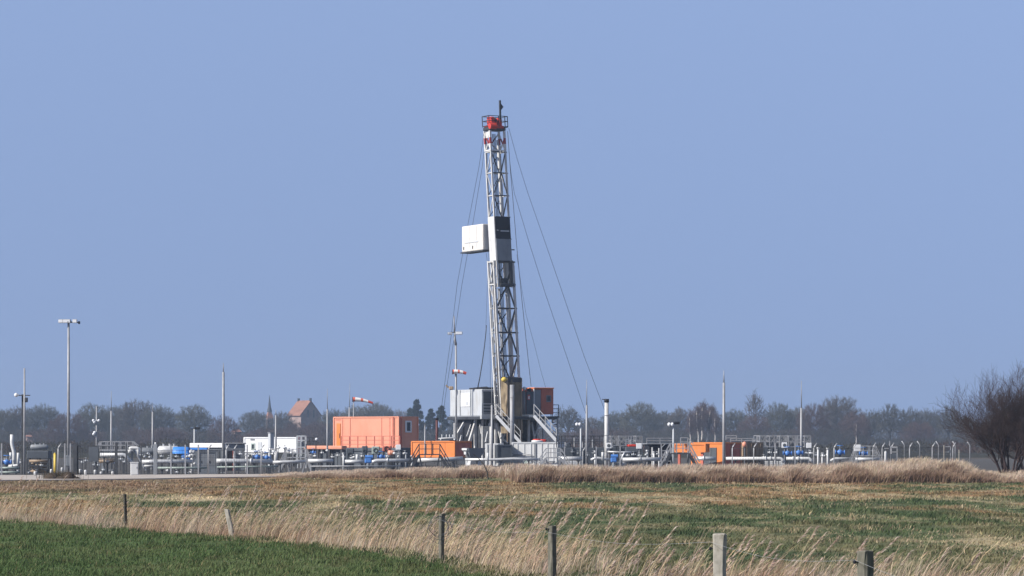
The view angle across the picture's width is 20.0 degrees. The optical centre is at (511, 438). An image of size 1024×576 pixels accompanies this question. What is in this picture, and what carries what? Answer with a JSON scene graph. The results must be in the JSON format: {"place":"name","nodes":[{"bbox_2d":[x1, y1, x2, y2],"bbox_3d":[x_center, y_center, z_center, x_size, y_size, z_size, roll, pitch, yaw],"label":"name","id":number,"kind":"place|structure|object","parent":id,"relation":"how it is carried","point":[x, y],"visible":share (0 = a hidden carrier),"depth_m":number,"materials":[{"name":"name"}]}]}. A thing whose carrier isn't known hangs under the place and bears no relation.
{"place":"outdoors","nodes":[
{"label":"outdoors","id":0,"kind":"place"},
{"bbox_2d":[0,474,276,480],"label":"road","id":1,"kind":"structure","parent":0,"point":[99,477],"depth_m":169.49,"materials":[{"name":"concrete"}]},
{"bbox_2d":[190,443,225,466],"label":"flat roof building","id":2,"kind":"structure","parent":0,"point":[216,446],"depth_m":214.50,"materials":[{"name":"grey stone"}]},
{"bbox_2d":[225,443,245,470],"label":"grey shed","id":3,"kind":"structure","parent":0,"point":[240,448],"depth_m":206.12,"materials":[{"name":"paint"}]},
{"bbox_2d":[0,517,493,575],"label":"pasture grass","id":4,"kind":"structure","parent":0,"point":[367,566],"depth_m":54.87,"materials":[{"name":"plant"}]},
{"bbox_2d":[287,398,320,431],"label":"house","id":5,"kind":"structure","parent":0,"point":[306,412],"depth_m":1023.55,"materials":[{"name":"brick"}]},
{"bbox_2d":[0,439,1023,575],"bbox_3d":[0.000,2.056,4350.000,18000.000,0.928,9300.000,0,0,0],"label":"ground","id":6,"kind":"structure","parent":0,"point":[982,461],"depth_m":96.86,"materials":[{"name":"plant"}]},
{"bbox_2d":[0,408,18,440],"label":"bare tree","id":7,"kind":"object","parent":6,"relation":"on","point":[3,421],"visible":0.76,"depth_m":878.83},
{"bbox_2d":[7,404,34,435],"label":"bare tree","id":8,"kind":"object","parent":6,"relation":"on","point":[17,415],"visible":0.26,"depth_m":903.10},
{"bbox_2d":[14,368,29,474],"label":"camera mast","id":9,"kind":"object","parent":6,"relation":"on","point":[24,399],"visible":1,"depth_m":182.96,"materials":[{"name":"metal"}]},
{"bbox_2d":[26,451,51,472],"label":"heat exchanger skid","id":10,"kind":"object","parent":6,"relation":"on","point":[37,455],"visible":0.91,"depth_m":190.00,"materials":[{"name":"grey metal"}]},
{"bbox_2d":[20,403,64,434],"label":"bare tree","id":11,"kind":"object","parent":6,"relation":"on","point":[38,420],"visible":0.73,"depth_m":887.69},
{"bbox_2d":[35,469,83,478],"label":"earth heap","id":12,"kind":"object","parent":6,"relation":"on","point":[55,475],"visible":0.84,"depth_m":159.91,"materials":[{"name":"soil"}]},
{"bbox_2d":[45,412,90,443],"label":"bare bush","id":13,"kind":"object","parent":6,"relation":"on","point":[59,426],"visible":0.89,"depth_m":838.43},
{"bbox_2d":[58,319,79,471],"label":"floodlight mast","id":14,"kind":"object","parent":6,"relation":"on","point":[68,321],"visible":0.91,"depth_m":185.93,"materials":[{"name":"metal"}]},
{"bbox_2d":[72,401,113,439],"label":"bare tree","id":15,"kind":"object","parent":6,"relation":"on","point":[102,416],"visible":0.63,"depth_m":898.40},
{"bbox_2d":[73,443,117,474],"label":"gate","id":16,"kind":"structure","parent":6,"relation":"on","point":[93,454],"depth_m":178.90,"materials":[{"name":"metal"}]},
{"bbox_2d":[98,405,131,435],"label":"bare tree","id":17,"kind":"object","parent":6,"relation":"on","point":[114,413],"visible":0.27,"depth_m":928.08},
{"bbox_2d":[98,441,146,471],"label":"walkway","id":18,"kind":"structure","parent":6,"relation":"on","point":[107,445],"depth_m":198.00,"materials":[{"name":"metal"}]},
{"bbox_2d":[116,443,152,474],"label":"security fence","id":19,"kind":"object","parent":6,"relation":"on","point":[140,473],"visible":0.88,"depth_m":178.59,"materials":[{"name":"metal"}]},
{"bbox_2d":[113,398,156,433],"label":"bare tree","id":20,"kind":"object","parent":6,"relation":"on","point":[134,411],"visible":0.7,"depth_m":897.25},
{"bbox_2d":[153,442,157,474],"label":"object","id":21,"kind":"structure","parent":6,"relation":"on","point":[155,458],"depth_m":177.90,"materials":[{"name":"grey paint"}]},
{"bbox_2d":[137,403,178,434],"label":"bare tree","id":22,"kind":"object","parent":6,"relation":"on","point":[160,413],"visible":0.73,"depth_m":887.83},
{"bbox_2d":[145,427,185,445],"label":"bare bush","id":23,"kind":"object","parent":6,"relation":"on","point":[170,436],"visible":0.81,"depth_m":828.57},
{"bbox_2d":[142,459,192,472],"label":"pipeline","id":24,"kind":"object","parent":6,"relation":"on","point":[163,461],"visible":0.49,"depth_m":185.90,"materials":[{"name":"silver metal"}]},
{"bbox_2d":[172,447,190,470],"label":"blue tank","id":25,"kind":"object","parent":6,"relation":"on","point":[176,451],"visible":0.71,"depth_m":201.55,"materials":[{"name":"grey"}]},
{"bbox_2d":[173,404,213,439],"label":"bare tree","id":26,"kind":"object","parent":6,"relation":"on","point":[192,421],"visible":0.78,"depth_m":877.81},
{"bbox_2d":[197,450,217,473],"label":"transformer kiosk","id":27,"kind":"object","parent":6,"relation":"on","point":[203,462],"visible":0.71,"depth_m":186.07,"materials":[{"name":"grey paint"}]},
{"bbox_2d":[158,444,263,474],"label":"security fence","id":28,"kind":"object","parent":6,"relation":"on","point":[225,465],"visible":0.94,"depth_m":179.80,"materials":[{"name":"metal"}]},
{"bbox_2d":[220,363,226,472],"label":"lightning rod","id":29,"kind":"object","parent":6,"relation":"on","point":[223,413],"visible":0.86,"depth_m":189.93,"materials":[{"name":"metal"}]},
{"bbox_2d":[207,414,241,442],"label":"bare bush","id":30,"kind":"object","parent":6,"relation":"on","point":[227,426],"visible":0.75,"depth_m":849.14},
{"bbox_2d":[216,458,272,473],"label":"pipeline","id":31,"kind":"object","parent":6,"relation":"on","point":[251,461],"visible":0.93,"depth_m":185.88,"materials":[{"name":"silver metal"}]},
{"bbox_2d":[236,410,272,436],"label":"bare tree","id":32,"kind":"object","parent":6,"relation":"on","point":[254,421],"visible":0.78,"depth_m":998.12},
{"bbox_2d":[243,437,299,465],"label":"site caravan","id":33,"kind":"object","parent":6,"relation":"on","point":[254,443],"visible":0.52,"depth_m":237.36,"materials":[{"name":"white metal"}]},
{"bbox_2d":[267,432,277,468],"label":"chimney stack","id":34,"kind":"object","parent":6,"relation":"on","point":[271,439],"visible":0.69,"depth_m":213.82,"materials":[{"name":"grey paint"}]},
{"bbox_2d":[271,410,295,429],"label":"bare tree","id":35,"kind":"object","parent":6,"relation":"on","point":[282,422],"visible":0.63,"depth_m":1008.37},
{"bbox_2d":[278,449,313,472],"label":"crossover stairs","id":36,"kind":"structure","parent":6,"relation":"on","point":[284,456],"depth_m":190.98,"materials":[{"name":"metal"}]},
{"bbox_2d":[296,435,306,467],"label":"pipe rack","id":37,"kind":"object","parent":6,"relation":"on","point":[300,444],"visible":0.91,"depth_m":221.97,"materials":[{"name":"metal"}]},
{"bbox_2d":[303,420,332,442],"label":"bare bush","id":38,"kind":"object","parent":6,"relation":"on","point":[322,428],"visible":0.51,"depth_m":869.01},
{"bbox_2d":[304,446,348,467],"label":"flat rack","id":39,"kind":"object","parent":6,"relation":"on","point":[335,450],"visible":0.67,"depth_m":226.82,"materials":[{"name":"metal"}]},
{"bbox_2d":[315,408,346,432],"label":"bare tree","id":40,"kind":"object","parent":6,"relation":"on","point":[324,418],"visible":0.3,"depth_m":978.85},
{"bbox_2d":[310,465,401,471],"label":"pipeline","id":41,"kind":"object","parent":6,"relation":"on","point":[338,467],"visible":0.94,"depth_m":185.97,"materials":[{"name":"metal"}]},
{"bbox_2d":[355,402,395,416],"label":"bare tree","id":42,"kind":"object","parent":6,"relation":"on","point":[372,412],"visible":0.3,"depth_m":938.34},
{"bbox_2d":[341,436,418,466],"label":"equipment platform","id":43,"kind":"structure","parent":6,"relation":"on","point":[357,450],"depth_m":233.31,"materials":[{"name":"grey metal"}]},
{"bbox_2d":[333,416,418,447],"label":"site container","id":44,"kind":"object","parent":43,"relation":"on","point":[405,429],"visible":0.81,"depth_m":237.68,"materials":[{"name":"metal"}]},
{"bbox_2d":[410,399,427,440],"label":"pine tree","id":45,"kind":"object","parent":6,"relation":"on","point":[415,411],"visible":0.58,"depth_m":859.23,"materials":[{"name":"green plant"}]},
{"bbox_2d":[408,444,450,467],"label":"crossover stairs","id":46,"kind":"structure","parent":6,"relation":"on","point":[414,460],"depth_m":189.98,"materials":[{"name":"metal"}]},
{"bbox_2d":[424,408,438,440],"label":"pine tree","id":47,"kind":"object","parent":6,"relation":"on","point":[430,420],"visible":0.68,"depth_m":864.37,"materials":[{"name":"green plant"}]},
{"bbox_2d":[417,456,462,467],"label":"pipeline","id":48,"kind":"object","parent":6,"relation":"on","point":[454,459],"visible":0.88,"depth_m":191.89,"materials":[{"name":"silver metal"}]},
{"bbox_2d":[411,440,471,456],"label":"orange skid","id":49,"kind":"object","parent":6,"relation":"on","point":[452,448],"visible":0.77,"depth_m":224.94,"materials":[{"name":"paint"}]},
{"bbox_2d":[431,405,451,439],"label":"pine tree","id":50,"kind":"object","parent":6,"relation":"on","point":[444,425],"visible":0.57,"depth_m":869.45,"materials":[{"name":"green plant"}]},
{"bbox_2d":[439,513,444,562],"bbox_3d":[-1.311,1.987,54.005,0.105,1.187,0.090,0,0,-35],"label":"fence post","id":51,"kind":"object","parent":6,"relation":"on","point":[441,533],"visible":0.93,"depth_m":53.97,"materials":[{"name":"grey wood"}]},
{"bbox_2d":[448,316,461,464],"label":"floodlight mast","id":52,"kind":"object","parent":6,"relation":"on","point":[455,334],"visible":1,"depth_m":251.92,"materials":[{"name":"metal"}]},
{"bbox_2d":[462,448,484,465],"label":"skip","id":53,"kind":"object","parent":6,"relation":"on","point":[470,452],"visible":0.68,"depth_m":200.44,"materials":[{"name":"grey paint"}]},
{"bbox_2d":[485,443,503,465],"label":"pale tank","id":54,"kind":"object","parent":6,"relation":"on","point":[487,447],"visible":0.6,"depth_m":235.89,"materials":[{"name":"metal"}]},
{"bbox_2d":[447,403,558,464],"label":"rig substructure","id":55,"kind":"object","parent":6,"relation":"on","point":[476,431],"visible":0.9,"depth_m":251.82,"materials":[{"name":"metal"}]},
{"bbox_2d":[449,387,498,416],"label":"rig container","id":56,"kind":"object","parent":55,"relation":"on","point":[470,401],"visible":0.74,"depth_m":252.75,"materials":[{"name":"metal"}]},
{"bbox_2d":[483,391,497,413],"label":"end door","id":57,"kind":"structure","parent":56,"relation":"in","point":[486,395],"depth_m":251.46,"materials":[{"name":"grey metal"}]},
{"bbox_2d":[460,100,520,415],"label":"drilling rig","id":58,"kind":"object","parent":55,"relation":"on","point":[495,231],"visible":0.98,"depth_m":250.61,"materials":[{"name":"metal"}]},
{"bbox_2d":[500,378,522,441],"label":"windbreak hood","id":59,"kind":"object","parent":55,"relation":"on","point":[505,396],"visible":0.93,"depth_m":248.53,"materials":[{"name":"metal"}]},
{"bbox_2d":[522,387,553,414],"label":"drillers cabin","id":60,"kind":"object","parent":55,"relation":"on","point":[541,399],"visible":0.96,"depth_m":250.29,"materials":[{"name":"metal"}]},
{"bbox_2d":[526,391,532,413],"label":"grey door","id":61,"kind":"structure","parent":60,"relation":"in","point":[529,395],"depth_m":249.87,"materials":[{"name":"metal"}]},
{"bbox_2d":[465,457,540,465],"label":"pipeline","id":62,"kind":"object","parent":6,"relation":"on","point":[476,460],"visible":0.91,"depth_m":193.93,"materials":[{"name":"silver metal"}]},
{"bbox_2d":[495,445,512,462],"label":"grey tank","id":63,"kind":"object","parent":6,"relation":"on","point":[503,451],"visible":1,"depth_m":235.13,"materials":[{"name":"metal"}]},
{"bbox_2d":[0,422,1015,453],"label":"brush","id":64,"kind":"object","parent":6,"relation":"on","point":[879,440],"visible":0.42,"depth_m":841.43,"materials":[{"name":"plant"}]},
{"bbox_2d":[0,474,1023,575],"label":"ditch reeds","id":65,"kind":"object","parent":6,"relation":"on","point":[525,561],"visible":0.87,"depth_m":55.49,"materials":[{"name":"plant"}]},
{"bbox_2d":[510,385,513,463],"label":"vertical pipe","id":66,"kind":"object","parent":6,"relation":"on","point":[511,413],"visible":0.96,"depth_m":245.83,"materials":[{"name":"metal"}]},
{"bbox_2d":[512,442,564,465],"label":"pale tank","id":67,"kind":"object","parent":6,"relation":"on","point":[528,449],"visible":0.59,"depth_m":235.51,"materials":[{"name":"metal"}]},
{"bbox_2d":[545,525,556,575],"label":"fence post","id":68,"kind":"object","parent":6,"relation":"on","point":[552,560],"visible":1,"depth_m":46.46,"materials":[{"name":"grey wood"}]},
{"bbox_2d":[536,448,569,465],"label":"crossover stairs","id":69,"kind":"structure","parent":6,"relation":"on","point":[545,459],"depth_m":191.98,"materials":[{"name":"metal"}]},
{"bbox_2d":[553,404,582,440],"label":"bare tree","id":70,"kind":"object","parent":6,"relation":"on","point":[564,416],"visible":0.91,"depth_m":879.16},
{"bbox_2d":[556,436,603,465],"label":"pipework","id":71,"kind":"object","parent":6,"relation":"on","point":[568,448],"visible":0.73,"depth_m":226.34,"materials":[{"name":"grey metal"}]},
{"bbox_2d":[572,416,601,437],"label":"bare tree","id":72,"kind":"object","parent":6,"relation":"on","point":[593,423],"visible":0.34,"depth_m":948.28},
{"bbox_2d":[564,446,620,466],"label":"security fence","id":73,"kind":"object","parent":6,"relation":"on","point":[582,456],"visible":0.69,"depth_m":189.46,"materials":[{"name":"metal"}]},
{"bbox_2d":[602,399,608,466],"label":"flare stack","id":74,"kind":"object","parent":6,"relation":"on","point":[606,434],"visible":0.97,"depth_m":211.87,"materials":[{"name":"metal"}]},
{"bbox_2d":[597,409,629,434],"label":"bare tree","id":75,"kind":"object","parent":6,"relation":"on","point":[613,422],"visible":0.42,"depth_m":928.33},
{"bbox_2d":[603,436,642,465],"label":"pipework","id":76,"kind":"object","parent":6,"relation":"on","point":[613,448],"visible":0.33,"depth_m":230.22,"materials":[{"name":"grey metal"}]},
{"bbox_2d":[618,401,662,437],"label":"bare tree","id":77,"kind":"object","parent":6,"relation":"on","point":[639,416],"visible":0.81,"depth_m":907.80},
{"bbox_2d":[258,455,1023,482],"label":"reed bank","id":78,"kind":"structure","parent":6,"relation":"on","point":[919,469],"depth_m":150.19,"materials":[{"name":"plant"}]},
{"bbox_2d":[622,456,661,467],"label":"pipeline","id":79,"kind":"object","parent":6,"relation":"on","point":[646,459],"visible":0.91,"depth_m":194.89,"materials":[{"name":"silver metal"}]},
{"bbox_2d":[642,438,671,467],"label":"open shelter","id":80,"kind":"object","parent":6,"relation":"on","point":[652,447],"visible":0.52,"depth_m":216.15,"materials":[{"name":"black paint"}]},
{"bbox_2d":[647,410,678,436],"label":"bare tree","id":81,"kind":"object","parent":6,"relation":"on","point":[664,415],"visible":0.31,"depth_m":928.70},
{"bbox_2d":[659,443,699,466],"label":"crossover stairs","id":82,"kind":"structure","parent":6,"relation":"on","point":[669,456],"depth_m":189.98,"materials":[{"name":"metal"}]},
{"bbox_2d":[663,405,696,431],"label":"bare tree","id":83,"kind":"object","parent":6,"relation":"on","point":[679,415],"visible":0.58,"depth_m":918.61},
{"bbox_2d":[674,443,709,465],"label":"orange skid","id":84,"kind":"object","parent":6,"relation":"on","point":[701,448],"visible":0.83,"depth_m":206.93,"materials":[{"name":"paint"}]},
{"bbox_2d":[692,403,704,441],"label":"birch tree","id":85,"kind":"object","parent":6,"relation":"on","point":[698,419],"visible":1,"depth_m":799.79,"materials":[{"name":"brown plant"}]},
{"bbox_2d":[703,403,717,441],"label":"birch tree","id":86,"kind":"object","parent":6,"relation":"on","point":[710,416],"visible":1,"depth_m":801.75,"materials":[{"name":"brown plant"}]},
{"bbox_2d":[691,442,741,466],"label":"orange container","id":87,"kind":"object","parent":6,"relation":"on","point":[716,449],"visible":0.5,"depth_m":208.63,"materials":[{"name":"metal"}]},
{"bbox_2d":[709,533,726,575],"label":"fence post","id":88,"kind":"object","parent":6,"relation":"on","point":[719,556],"visible":0.99,"depth_m":35.93,"materials":[{"name":"concrete"}]},
{"bbox_2d":[722,373,725,464],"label":"lightning rod","id":89,"kind":"object","parent":6,"relation":"on","point":[723,436],"visible":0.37,"depth_m":194.92,"materials":[{"name":"metal"}]},
{"bbox_2d":[718,409,747,433],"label":"bare tree","id":90,"kind":"object","parent":6,"relation":"on","point":[732,417],"visible":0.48,"depth_m":898.37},
{"bbox_2d":[741,442,762,467],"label":"brown tank","id":91,"kind":"object","parent":6,"relation":"on","point":[757,452],"visible":0.51,"depth_m":211.37,"materials":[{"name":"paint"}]},
{"bbox_2d":[735,413,772,441],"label":"bare bush","id":92,"kind":"object","parent":6,"relation":"on","point":[758,426],"visible":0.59,"depth_m":868.94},
{"bbox_2d":[741,390,769,430],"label":"wispy tree","id":93,"kind":"object","parent":6,"relation":"on","point":[755,407],"visible":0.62,"depth_m":879.56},
{"bbox_2d":[726,456,784,466],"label":"pipeline","id":94,"kind":"object","parent":6,"relation":"on","point":[759,459],"visible":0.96,"depth_m":194.91,"materials":[{"name":"white paint"}]},
{"bbox_2d":[760,402,796,434],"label":"bare tree","id":95,"kind":"object","parent":6,"relation":"on","point":[779,415],"visible":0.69,"depth_m":898.33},
{"bbox_2d":[753,435,810,466],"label":"pipework","id":96,"kind":"object","parent":6,"relation":"on","point":[782,456],"visible":0.28,"depth_m":222.18,"materials":[{"name":"grey metal"}]},
{"bbox_2d":[732,443,856,466],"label":"fence","id":97,"kind":"object","parent":6,"relation":"on","point":[794,448],"visible":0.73,"depth_m":186.82,"materials":[{"name":"metal"}]},
{"bbox_2d":[800,381,802,463],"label":"lightning rod","id":98,"kind":"object","parent":6,"relation":"on","point":[801,428],"visible":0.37,"depth_m":199.95,"materials":[{"name":"metal"}]},
{"bbox_2d":[795,400,831,443],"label":"bare bush","id":99,"kind":"object","parent":6,"relation":"on","point":[816,423],"visible":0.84,"depth_m":848.92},
{"bbox_2d":[817,395,865,443],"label":"bare tree","id":100,"kind":"object","parent":6,"relation":"on","point":[841,410],"visible":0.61,"depth_m":877.64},
{"bbox_2d":[835,410,872,445],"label":"bare bush","id":101,"kind":"object","parent":6,"relation":"on","point":[864,428],"visible":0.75,"depth_m":848.57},
{"bbox_2d":[853,550,873,575],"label":"fence post","id":102,"kind":"object","parent":6,"relation":"on","point":[864,557],"visible":1,"depth_m":30.95,"materials":[{"name":"concrete"}]},
{"bbox_2d":[859,410,881,435],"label":"bare tree","id":103,"kind":"object","parent":6,"relation":"on","point":[872,422],"visible":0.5,"depth_m":898.74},
{"bbox_2d":[873,403,904,438],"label":"bare tree","id":104,"kind":"object","parent":6,"relation":"on","point":[890,416],"visible":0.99,"depth_m":869.32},
{"bbox_2d":[853,442,955,461],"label":"security fence","id":105,"kind":"object","parent":6,"relation":"on","point":[875,456],"visible":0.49,"depth_m":191.65,"materials":[{"name":"metal"}]},
{"bbox_2d":[899,406,925,437],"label":"bare tree","id":106,"kind":"object","parent":6,"relation":"on","point":[908,418],"visible":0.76,"depth_m":878.82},
{"bbox_2d":[898,420,937,442],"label":"bare bush","id":107,"kind":"object","parent":6,"relation":"on","point":[924,430],"visible":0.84,"depth_m":848.77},
{"bbox_2d":[916,406,940,435],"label":"bare tree","id":108,"kind":"object","parent":6,"relation":"on","point":[929,418],"visible":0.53,"depth_m":908.61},
{"bbox_2d":[889,441,969,464],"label":"security fence","id":109,"kind":"object","parent":6,"relation":"on","point":[938,454],"visible":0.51,"depth_m":214.15,"materials":[{"name":"metal"}]},
{"bbox_2d":[933,405,962,437],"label":"bare tree","id":110,"kind":"object","parent":6,"relation":"on","point":[939,421],"visible":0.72,"depth_m":879.02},
{"bbox_2d":[930,360,1023,472],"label":"bare shrub","id":111,"kind":"object","parent":6,"relation":"on","point":[1003,426],"visible":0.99,"depth_m":153.48,"materials":[{"name":"plant"}]},
{"bbox_2d":[978,391,1023,469],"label":"bare shrub","id":112,"kind":"object","parent":6,"relation":"on","point":[1014,443],"visible":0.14,"depth_m":157.52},
{"bbox_2d":[0,0,1023,438],"label":"sky","id":113,"kind":"structure","parent":0,"point":[770,196],"materials":[{"name":"blue"}]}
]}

